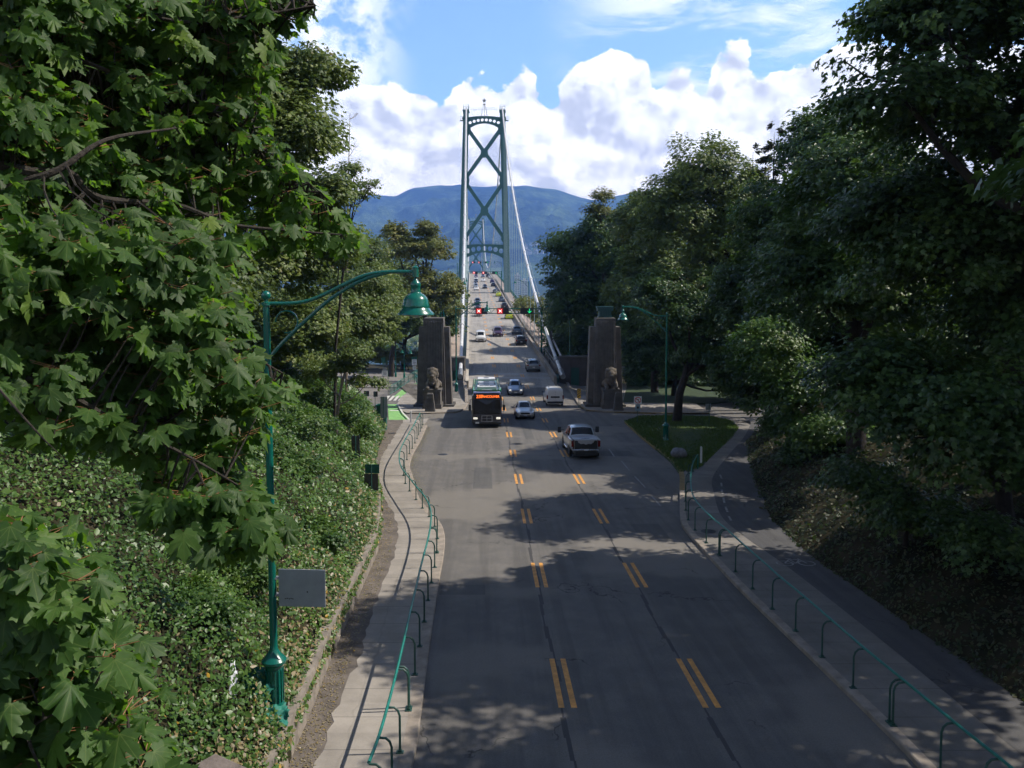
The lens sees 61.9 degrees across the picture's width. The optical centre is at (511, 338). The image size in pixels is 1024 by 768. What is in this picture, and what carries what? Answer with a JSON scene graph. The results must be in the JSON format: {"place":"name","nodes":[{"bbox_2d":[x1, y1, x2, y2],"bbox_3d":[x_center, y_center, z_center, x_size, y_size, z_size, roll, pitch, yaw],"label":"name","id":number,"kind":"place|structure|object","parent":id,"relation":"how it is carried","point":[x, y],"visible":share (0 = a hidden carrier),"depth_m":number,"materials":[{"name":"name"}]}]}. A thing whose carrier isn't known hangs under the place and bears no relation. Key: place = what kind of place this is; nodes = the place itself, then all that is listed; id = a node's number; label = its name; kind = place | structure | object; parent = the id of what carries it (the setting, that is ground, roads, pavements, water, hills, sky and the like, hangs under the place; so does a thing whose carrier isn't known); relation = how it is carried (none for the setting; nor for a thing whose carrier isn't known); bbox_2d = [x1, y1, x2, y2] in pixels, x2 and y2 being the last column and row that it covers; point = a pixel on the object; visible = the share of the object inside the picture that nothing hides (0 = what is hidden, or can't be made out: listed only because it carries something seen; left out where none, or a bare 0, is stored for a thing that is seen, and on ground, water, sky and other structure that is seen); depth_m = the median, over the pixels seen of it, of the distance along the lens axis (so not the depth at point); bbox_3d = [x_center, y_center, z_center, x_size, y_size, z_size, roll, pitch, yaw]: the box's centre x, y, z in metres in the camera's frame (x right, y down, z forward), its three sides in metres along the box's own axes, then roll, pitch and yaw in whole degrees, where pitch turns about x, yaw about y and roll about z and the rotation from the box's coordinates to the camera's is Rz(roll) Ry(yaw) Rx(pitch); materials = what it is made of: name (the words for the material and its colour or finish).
{"place":"outdoors","nodes":[
{"label":"outdoors","id":0,"kind":"place"},
{"bbox_2d":[288,420,402,767],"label":"dirt strip","id":1,"kind":"object","parent":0,"point":[393,426],"visible":0.53,"depth_m":24.68,"materials":[{"name":"brown soil"}]},
{"bbox_2d":[313,419,437,767],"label":"sidewalk","id":2,"kind":"structure","parent":0,"point":[357,713],"depth_m":24.66,"materials":[{"name":"concrete"}]},
{"bbox_2d":[367,413,438,767],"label":"railing","id":3,"kind":"object","parent":2,"relation":"on","point":[409,706],"visible":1,"depth_m":24.05,"materials":[{"name":"green paint"}]},
{"bbox_2d":[337,370,415,386],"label":"side road","id":4,"kind":"structure","parent":0,"point":[378,375],"depth_m":133.58,"materials":[{"name":"grey asphalt"}]},
{"bbox_2d":[364,347,417,363],"bbox_3d":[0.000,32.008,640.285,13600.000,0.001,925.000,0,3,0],"label":"water","id":5,"kind":"structure","parent":0,"point":[412,348],"depth_m":816.87,"materials":[{"name":"blue liquid"}]},
{"bbox_2d":[451,99,569,387],"bbox_3d":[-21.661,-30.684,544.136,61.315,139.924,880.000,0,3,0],"label":"suspension bridge","id":6,"kind":"structure","parent":5,"relation":"in","point":[479,361],"depth_m":208.28,"materials":[{"name":"metal"}]},
{"bbox_2d":[440,308,541,352],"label":"signal gantry","id":7,"kind":"object","parent":6,"relation":"attached to","point":[506,310],"visible":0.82,"depth_m":137.56,"materials":[{"name":"metal"}]},
{"bbox_2d":[524,358,540,371],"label":"car","id":8,"kind":"object","parent":6,"relation":"on","point":[532,364],"visible":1,"depth_m":118.00,"materials":[{"name":"grey paint"}]},
{"bbox_2d":[477,277,720,707],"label":"lane marking","id":9,"kind":"object","parent":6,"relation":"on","point":[679,661],"visible":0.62,"depth_m":23.70,"materials":[{"name":"yellow paint"}]},
{"bbox_2d":[388,383,416,419],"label":"green bike lane","id":10,"kind":"structure","parent":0,"point":[397,415],"depth_m":84.37,"materials":[{"name":"paint"}]},
{"bbox_2d":[397,383,466,412],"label":"plaza","id":11,"kind":"structure","parent":0,"point":[407,401],"depth_m":92.81,"materials":[{"name":"concrete"}]},
{"bbox_2d":[425,393,435,411],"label":"stone stele","id":12,"kind":"object","parent":11,"relation":"on","point":[430,405],"visible":0.99,"depth_m":83.97,"materials":[{"name":"stone"}]},
{"bbox_2d":[422,367,442,408],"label":"lion statue","id":13,"kind":"object","parent":11,"relation":"on","point":[433,384],"visible":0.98,"depth_m":86.68,"materials":[{"name":"stone"}]},
{"bbox_2d":[413,317,455,406],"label":"stone pylon","id":14,"kind":"object","parent":11,"relation":"on","point":[434,346],"visible":0.69,"depth_m":88.62,"materials":[{"name":"stone"}]},
{"bbox_2d":[451,356,465,380],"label":"bridge abutment","id":15,"kind":"object","parent":11,"relation":"on","point":[461,359],"visible":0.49,"depth_m":113.89,"materials":[{"name":"concrete"}]},
{"bbox_2d":[454,301,490,391],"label":"street lamp","id":16,"kind":"object","parent":11,"relation":"on","point":[486,308],"visible":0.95,"depth_m":102.76,"materials":[{"name":"green metal"}]},
{"bbox_2d":[224,185,708,283],"bbox_3d":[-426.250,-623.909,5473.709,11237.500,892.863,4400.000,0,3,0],"label":"mountain","id":17,"kind":"structure","parent":0,"point":[542,211],"depth_m":4962.49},
{"bbox_2d":[0,278,1023,767],"bbox_3d":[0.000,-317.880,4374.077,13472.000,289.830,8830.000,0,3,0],"label":"ground","id":18,"kind":"structure","parent":0,"point":[996,636],"depth_m":25.48,"materials":[{"name":"green plant"}]},
{"bbox_2d":[13,60,277,317],"bbox_3d":[-11.706,-3.960,23.783,9.622,11.541,10.352,0,3,0],"label":"broadleaf tree","id":19,"kind":"object","parent":18,"relation":"on","point":[232,282],"visible":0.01,"depth_m":24.88,"materials":[{"name":"green plant"}]},
{"bbox_2d":[0,0,371,767],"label":"maple tree","id":20,"kind":"object","parent":18,"relation":"on","point":[102,236],"visible":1,"depth_m":6.62,"materials":[{"name":"green plant"}]},
{"bbox_2d":[0,326,387,767],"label":"ivy ground cover","id":21,"kind":"object","parent":18,"relation":"on","point":[166,589],"visible":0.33,"depth_m":20.00,"materials":[{"name":"green plant"}]},
{"bbox_2d":[171,571,247,627],"bbox_3d":[-6.805,6.179,19.305,1.817,1.635,1.762,0,3,0],"label":"bramble","id":22,"kind":"object","parent":18,"relation":"on","point":[225,606],"visible":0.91,"depth_m":18.96,"materials":[{"name":"green plant"}]},
{"bbox_2d":[197,754,245,767],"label":"concrete block","id":23,"kind":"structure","parent":18,"relation":"on","point":[215,761],"depth_m":14.75,"materials":[{"name":"grey concrete"}]},
{"bbox_2d":[214,558,278,593],"bbox_3d":[-7.068,6.176,22.238,2.023,2.000,1.816,0,3,0],"label":"bramble","id":24,"kind":"object","parent":18,"relation":"on","point":[247,576],"visible":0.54,"depth_m":21.83,"materials":[{"name":"green plant"}]},
{"bbox_2d":[241,666,274,715],"bbox_3d":[-5.556,7.581,18.214,0.915,1.159,0.255,10,-32,-1],"label":"bramble","id":25,"kind":"object","parent":18,"relation":"on","point":[267,685],"visible":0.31,"depth_m":18.32,"materials":[{"name":"green plant"}]},
{"bbox_2d":[157,36,362,285],"bbox_3d":[-10.831,-4.944,33.407,9.559,14.806,10.199,0,3,0],"label":"broadleaf tree","id":26,"kind":"object","parent":18,"relation":"on","point":[304,130],"visible":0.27,"depth_m":32.63,"materials":[{"name":"green plant"}]},
{"bbox_2d":[170,164,375,310],"bbox_3d":[-13.852,-3.525,43.338,12.952,10.886,12.296,0,3,0],"label":"broadleaf tree","id":27,"kind":"object","parent":18,"relation":"on","point":[286,268],"visible":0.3,"depth_m":43.58,"materials":[{"name":"green plant"}]},
{"bbox_2d":[252,433,294,459],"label":"bramble","id":28,"kind":"object","parent":18,"relation":"on","point":[278,448],"visible":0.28,"depth_m":32.82,"materials":[{"name":"green plant"}]},
{"bbox_2d":[264,702,289,726],"bbox_3d":[-5.153,8.033,18.191,0.826,0.190,0.675,0,33,0],"label":"lamp base","id":29,"kind":"object","parent":18,"relation":"on","point":[283,710],"visible":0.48,"depth_m":18.24,"materials":[{"name":"teal metal"}]},
{"bbox_2d":[231,288,353,368],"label":"broadleaf tree","id":30,"kind":"object","parent":18,"relation":"on","point":[310,332],"visible":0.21,"depth_m":50.53,"materials":[{"name":"green plant"}]},
{"bbox_2d":[279,450,331,479],"bbox_3d":[-8.482,5.216,34.234,2.394,1.880,1.898,3,4,44],"label":"bramble","id":31,"kind":"object","parent":18,"relation":"on","point":[312,464],"visible":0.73,"depth_m":33.83,"materials":[{"name":"green plant"}]},
{"bbox_2d":[272,401,343,442],"bbox_3d":[-11.149,3.014,40.350,6.303,3.586,5.742,0,3,0],"label":"shrub","id":32,"kind":"object","parent":18,"relation":"on","point":[306,424],"visible":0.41,"depth_m":39.57,"materials":[{"name":"green plant"}]},
{"bbox_2d":[259,493,380,767],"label":"retaining wall","id":33,"kind":"structure","parent":18,"relation":"on","point":[310,674],"depth_m":22.14,"materials":[{"name":"concrete"}]},
{"bbox_2d":[304,514,348,549],"bbox_3d":[-6.367,6.909,29.344,2.017,1.688,1.314,3,4,43],"label":"bramble","id":34,"kind":"object","parent":18,"relation":"on","point":[331,537],"visible":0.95,"depth_m":29.03,"materials":[{"name":"green plant"}]},
{"bbox_2d":[282,374,385,441],"bbox_3d":[-11.244,4.206,52.846,5.868,3.811,8.561,-1,3,-19],"label":"shrub","id":35,"kind":"object","parent":18,"relation":"on","point":[355,408],"visible":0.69,"depth_m":53.04,"materials":[{"name":"green plant"}]},
{"bbox_2d":[272,259,409,368],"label":"broadleaf tree","id":36,"kind":"object","parent":18,"relation":"on","point":[363,311],"visible":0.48,"depth_m":60.01,"materials":[{"name":"green plant"}]},
{"bbox_2d":[290,430,393,767],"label":"fallen leaves","id":37,"kind":"object","parent":18,"relation":"on","point":[317,730],"visible":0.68,"depth_m":22.83,"materials":[{"name":"brown plant"}]},
{"bbox_2d":[299,336,390,432],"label":"broadleaf tree","id":38,"kind":"object","parent":18,"relation":"on","point":[345,360],"visible":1,"depth_m":46.77,"materials":[{"name":"green plant"}]},
{"bbox_2d":[325,428,364,454],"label":"bramble","id":39,"kind":"object","parent":18,"relation":"on","point":[345,437],"visible":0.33,"depth_m":45.89,"materials":[{"name":"green plant"}]},
{"bbox_2d":[261,265,433,708],"bbox_3d":[-3.529,3.428,18.270,3.824,9.951,0.782,0,3,0],"label":"street lamp","id":40,"kind":"object","parent":18,"relation":"on","point":[414,305],"visible":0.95,"depth_m":18.05,"materials":[{"name":"green metal"}]},
{"bbox_2d":[275,569,325,606],"bbox_3d":[-4.597,5.369,18.384,1.184,0.816,0.172,0,3,4],"label":"sign board","id":41,"kind":"object","parent":40,"relation":"attached to","point":[301,587],"visible":1,"depth_m":18.35,"materials":[{"name":"metal"}]},
{"bbox_2d":[352,436,359,461],"bbox_3d":[-8.172,5.904,44.612,0.420,1.647,0.085,0,3,0],"label":"sign post","id":42,"kind":"object","parent":18,"relation":"on","point":[356,443],"visible":0.94,"depth_m":44.61,"materials":[{"name":"green metal"}]},
{"bbox_2d":[305,250,409,344],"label":"broadleaf tree","id":43,"kind":"object","parent":18,"relation":"on","point":[397,298],"visible":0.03,"depth_m":77.65,"materials":[{"name":"green plant"}]},
{"bbox_2d":[332,158,383,419],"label":"broadleaf tree","id":44,"kind":"object","parent":18,"relation":"on","point":[355,168],"visible":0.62,"depth_m":49.77,"materials":[{"name":"green plant"}]},
{"bbox_2d":[364,464,378,489],"bbox_3d":[-6.838,7.319,41.616,0.740,2.362,0.085,0,3,0],"label":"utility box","id":45,"kind":"object","parent":18,"relation":"on","point":[371,479],"visible":0.88,"depth_m":41.60,"materials":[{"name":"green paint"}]},
{"bbox_2d":[353,235,407,310],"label":"broadleaf tree","id":46,"kind":"object","parent":18,"relation":"on","point":[379,248],"visible":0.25,"depth_m":90.70,"materials":[{"name":"green plant"}]},
{"bbox_2d":[356,345,417,369],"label":"shrub","id":47,"kind":"object","parent":18,"relation":"on","point":[380,351],"visible":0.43,"depth_m":147.11,"materials":[{"name":"green plant"}]},
{"bbox_2d":[388,281,431,376],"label":"broadleaf tree","id":48,"kind":"object","parent":18,"relation":"on","point":[405,324],"visible":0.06,"depth_m":132.17,"materials":[{"name":"green plant"}]},
{"bbox_2d":[356,249,467,369],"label":"broadleaf tree","id":49,"kind":"object","parent":18,"relation":"on","point":[450,320],"visible":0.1,"depth_m":146.48,"materials":[{"name":"green plant"}]},
{"bbox_2d":[376,217,467,325],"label":"broadleaf tree","id":50,"kind":"object","parent":18,"relation":"on","point":[405,244],"visible":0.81,"depth_m":120.14,"materials":[{"name":"green plant"}]},
{"bbox_2d":[323,292,729,348],"bbox_3d":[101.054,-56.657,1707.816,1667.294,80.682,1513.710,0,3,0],"label":"distant wood","id":51,"kind":"object","parent":18,"relation":"on","point":[414,340],"visible":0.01,"depth_m":984.31,"materials":[{"name":"green plant"}]},
{"bbox_2d":[510,295,548,332],"bbox_3d":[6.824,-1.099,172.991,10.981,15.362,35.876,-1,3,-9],"label":"broadleaf tree","id":52,"kind":"object","parent":18,"relation":"on","point":[520,302],"visible":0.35,"depth_m":172.07,"materials":[{"name":"green plant"}]},
{"bbox_2d":[540,312,588,356],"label":"broadleaf tree","id":53,"kind":"object","parent":18,"relation":"on","point":[578,334],"visible":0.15,"depth_m":129.21,"materials":[{"name":"green plant"}]},
{"bbox_2d":[538,252,612,356],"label":"broadleaf tree","id":54,"kind":"object","parent":18,"relation":"on","point":[576,275],"visible":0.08,"depth_m":140.17,"materials":[{"name":"green plant"}]},
{"bbox_2d":[532,196,631,331],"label":"broadleaf tree","id":55,"kind":"object","parent":18,"relation":"on","point":[576,250],"visible":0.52,"depth_m":118.92,"materials":[{"name":"green plant"}]},
{"bbox_2d":[579,186,616,305],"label":"broadleaf tree","id":56,"kind":"object","parent":18,"relation":"on","point":[600,208],"visible":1,"depth_m":117.67,"materials":[{"name":"green plant"}]},
{"bbox_2d":[596,190,706,392],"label":"broadleaf tree","id":57,"kind":"object","parent":18,"relation":"on","point":[617,286],"visible":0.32,"depth_m":102.33,"materials":[{"name":"green plant"}]},
{"bbox_2d":[589,222,725,382],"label":"broadleaf tree","id":58,"kind":"object","parent":18,"relation":"on","point":[605,265],"visible":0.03,"depth_m":112.40,"materials":[{"name":"green plant"}]},
{"bbox_2d":[622,363,712,386],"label":"shrub","id":59,"kind":"object","parent":18,"relation":"on","point":[642,380],"visible":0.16,"depth_m":113.89,"materials":[{"name":"green plant"}]},
{"bbox_2d":[617,323,753,400],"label":"broadleaf tree","id":60,"kind":"object","parent":18,"relation":"on","point":[640,353],"visible":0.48,"depth_m":96.20,"materials":[{"name":"green plant"}]},
{"bbox_2d":[627,262,746,421],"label":"broadleaf tree","id":61,"kind":"object","parent":18,"relation":"on","point":[661,293],"visible":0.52,"depth_m":72.98,"materials":[{"name":"green plant"}]},
{"bbox_2d":[621,266,756,384],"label":"broadleaf tree","id":62,"kind":"object","parent":18,"relation":"on","point":[677,338],"visible":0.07,"depth_m":96.78,"materials":[{"name":"green plant"}]},
{"bbox_2d":[625,129,778,405],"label":"broadleaf tree","id":63,"kind":"object","parent":18,"relation":"on","point":[698,226],"visible":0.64,"depth_m":77.31,"materials":[{"name":"green plant"}]},
{"bbox_2d":[698,274,778,416],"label":"broadleaf tree","id":64,"kind":"object","parent":18,"relation":"on","point":[747,398],"visible":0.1,"depth_m":66.25,"materials":[{"name":"green plant"}]},
{"bbox_2d":[734,121,787,413],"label":"conifer tree","id":65,"kind":"object","parent":18,"relation":"on","point":[767,148],"visible":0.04,"depth_m":79.08,"materials":[{"name":"green plant"}]},
{"bbox_2d":[700,207,842,371],"bbox_3d":[21.350,-3.260,63.553,13.251,16.062,15.241,0,3,0],"label":"broadleaf tree","id":66,"kind":"object","parent":18,"relation":"on","point":[730,277],"visible":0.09,"depth_m":64.81,"materials":[{"name":"green plant"}]},
{"bbox_2d":[753,407,824,467],"bbox_3d":[16.600,5.636,50.450,3.838,3.076,7.817,0,3,0],"label":"shrub","id":67,"kind":"object","parent":18,"relation":"on","point":[765,423],"visible":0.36,"depth_m":51.18,"materials":[{"name":"green plant"}]},
{"bbox_2d":[723,314,880,460],"bbox_3d":[16.160,2.605,47.848,6.956,8.028,10.131,-3,4,-42],"label":"broadleaf tree","id":68,"kind":"object","parent":18,"relation":"on","point":[765,344],"visible":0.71,"depth_m":46.79,"materials":[{"name":"green plant"}]},
{"bbox_2d":[722,98,915,409],"bbox_3d":[21.644,-5.432,58.976,10.934,22.035,15.035,-3,4,-38],"label":"broadleaf tree","id":69,"kind":"object","parent":18,"relation":"on","point":[806,127],"visible":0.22,"depth_m":58.24,"materials":[{"name":"green plant"}]},
{"bbox_2d":[735,123,959,454],"bbox_3d":[16.968,-2.155,41.671,10.594,16.854,11.006,0,3,0],"label":"broadleaf tree","id":70,"kind":"object","parent":18,"relation":"on","point":[810,270],"visible":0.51,"depth_m":40.71,"materials":[{"name":"green plant"}]},
{"bbox_2d":[737,268,1002,384],"bbox_3d":[22.338,-0.624,50.908,20.330,8.743,9.923,3,4,40],"label":"broadleaf tree","id":71,"kind":"object","parent":18,"relation":"on","point":[819,342],"visible":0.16,"depth_m":50.83,"materials":[{"name":"green plant"}]},
{"bbox_2d":[744,405,1023,704],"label":"undergrowth","id":72,"kind":"object","parent":18,"relation":"on","point":[982,638],"visible":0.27,"depth_m":30.16,"materials":[{"name":"green plant"}]},
{"bbox_2d":[792,318,1023,531],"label":"broadleaf tree","id":73,"kind":"object","parent":18,"relation":"on","point":[962,415],"visible":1,"depth_m":26.31,"materials":[{"name":"green plant"}]},
{"bbox_2d":[803,139,1023,386],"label":"broadleaf tree","id":74,"kind":"object","parent":18,"relation":"on","point":[898,223],"visible":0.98,"depth_m":29.86,"materials":[{"name":"green plant"}]},
{"bbox_2d":[807,446,1023,579],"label":"shrub","id":75,"kind":"object","parent":18,"relation":"on","point":[969,534],"visible":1,"depth_m":28.13,"materials":[{"name":"green plant"}]},
{"bbox_2d":[810,0,1023,217],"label":"broadleaf tree","id":76,"kind":"object","parent":18,"relation":"on","point":[975,116],"visible":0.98,"depth_m":26.23,"materials":[{"name":"green plant"}]},
{"bbox_2d":[962,63,1023,208],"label":"broadleaf tree","id":77,"kind":"object","parent":18,"relation":"on","point":[1005,179],"visible":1,"depth_m":18.24,"materials":[{"name":"green plant"}]},
{"bbox_2d":[153,0,1023,201],"label":"sky","id":78,"kind":"structure","parent":0,"point":[592,93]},
{"bbox_2d":[574,383,708,413],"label":"plaza","id":79,"kind":"structure","parent":0,"point":[692,408],"depth_m":86.88,"materials":[{"name":"concrete"}]},
{"bbox_2d":[559,355,587,385],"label":"bridge abutment","id":80,"kind":"object","parent":79,"relation":"on","point":[574,367],"visible":0.75,"depth_m":113.93,"materials":[{"name":"concrete"}]},
{"bbox_2d":[583,306,625,406],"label":"stone pylon","id":81,"kind":"object","parent":79,"relation":"on","point":[604,343],"visible":0.82,"depth_m":88.61,"materials":[{"name":"stone"}]},
{"bbox_2d":[600,367,620,408],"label":"lion statue","id":82,"kind":"object","parent":79,"relation":"on","point":[609,388],"visible":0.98,"depth_m":86.62,"materials":[{"name":"stone"}]},
{"bbox_2d":[613,392,623,410],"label":"stone stele","id":83,"kind":"object","parent":79,"relation":"on","point":[618,404],"visible":0.99,"depth_m":84.90,"materials":[{"name":"stone"}]},
{"bbox_2d":[623,381,734,404],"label":"lawn","id":84,"kind":"structure","parent":0,"point":[696,396],"depth_m":100.52,"materials":[{"name":"green plant"}]},
{"bbox_2d":[624,414,738,473],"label":"lawn","id":85,"kind":"structure","parent":0,"point":[685,436],"depth_m":66.40,"materials":[{"name":"green plant"}]},
{"bbox_2d":[618,305,668,439],"bbox_3d":[9.941,2.772,64.499,3.978,10.582,0.816,0,3,0],"label":"street lamp","id":86,"kind":"object","parent":85,"relation":"on","point":[623,316],"visible":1,"depth_m":64.32,"materials":[{"name":"green metal"}]},
{"bbox_2d":[351,380,1019,767],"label":"road","id":87,"kind":"structure","parent":0,"point":[489,700],"depth_m":26.04,"materials":[{"name":"grey asphalt"}]},
{"bbox_2d":[397,425,444,767],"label":"kerb","id":88,"kind":"structure","parent":87,"relation":"on","point":[409,748],"depth_m":24.21,"materials":[{"name":"concrete"}]},
{"bbox_2d":[469,377,504,423],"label":"city bus","id":89,"kind":"object","parent":87,"relation":"on","point":[486,401],"visible":1,"depth_m":72.99,"materials":[{"name":"paint"}]},
{"bbox_2d":[506,379,523,394],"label":"car","id":90,"kind":"object","parent":87,"relation":"on","point":[514,386],"visible":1,"depth_m":99.80,"materials":[{"name":"blue metal"}]},
{"bbox_2d":[513,400,535,418],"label":"car","id":91,"kind":"object","parent":87,"relation":"on","point":[523,408],"visible":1,"depth_m":79.63,"materials":[{"name":"silver paint"}]},
{"bbox_2d":[542,385,563,404],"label":"cargo van","id":92,"kind":"object","parent":87,"relation":"on","point":[553,395],"visible":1,"depth_m":90.02,"materials":[{"name":"white paint"}]},
{"bbox_2d":[439,420,669,594],"bbox_3d":[2.913,8.190,54.041,10.958,1.371,49.000,0,3,0],"label":"road patch","id":93,"kind":"object","parent":87,"relation":"on","point":[482,478],"visible":0.99,"depth_m":39.05,"materials":[{"name":"grey asphalt"}]},
{"bbox_2d":[558,423,600,456],"bbox_3d":[4.814,7.058,60.060,2.980,2.004,6.290,0,2,-3],"label":"pickup truck","id":94,"kind":"object","parent":87,"relation":"on","point":[578,439],"visible":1,"depth_m":58.12,"materials":[{"name":"silver metal"}]},
{"bbox_2d":[503,400,741,767],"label":"road seam","id":95,"kind":"object","parent":87,"relation":"on","point":[566,735],"visible":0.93,"depth_m":25.70,"materials":[{"name":"grey asphalt"}]},
{"bbox_2d":[625,423,684,490],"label":"kerb","id":96,"kind":"structure","parent":87,"relation":"on","point":[682,481],"depth_m":51.67,"materials":[{"name":"grey concrete"}]},
{"bbox_2d":[679,490,936,767],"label":"kerb","id":97,"kind":"structure","parent":87,"relation":"on","point":[914,754],"depth_m":23.65,"materials":[{"name":"concrete"}]},
{"bbox_2d":[684,425,749,472],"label":"sidewalk","id":98,"kind":"structure","parent":0,"point":[713,463],"depth_m":58.76,"materials":[{"name":"concrete"}]},
{"bbox_2d":[684,473,1023,767],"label":"sidewalk","id":99,"kind":"structure","parent":0,"point":[919,721],"depth_m":23.94,"materials":[{"name":"concrete"}]},
{"bbox_2d":[684,454,1013,767],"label":"railing","id":100,"kind":"object","parent":99,"relation":"on","point":[890,722],"visible":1,"depth_m":21.83,"materials":[{"name":"green metal"}]},
{"bbox_2d":[712,418,1023,756],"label":"bike path","id":101,"kind":"structure","parent":0,"point":[995,707],"depth_m":27.29,"materials":[{"name":"grey asphalt"}]},
{"bbox_2d":[609,449,815,565],"bbox_3d":[9.705,8.310,46.963,5.529,0.955,29.050,0,3,0],"label":"path marking","id":102,"kind":"object","parent":101,"relation":"on","point":[730,519],"visible":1,"depth_m":41.71,"materials":[{"name":"white paint"}]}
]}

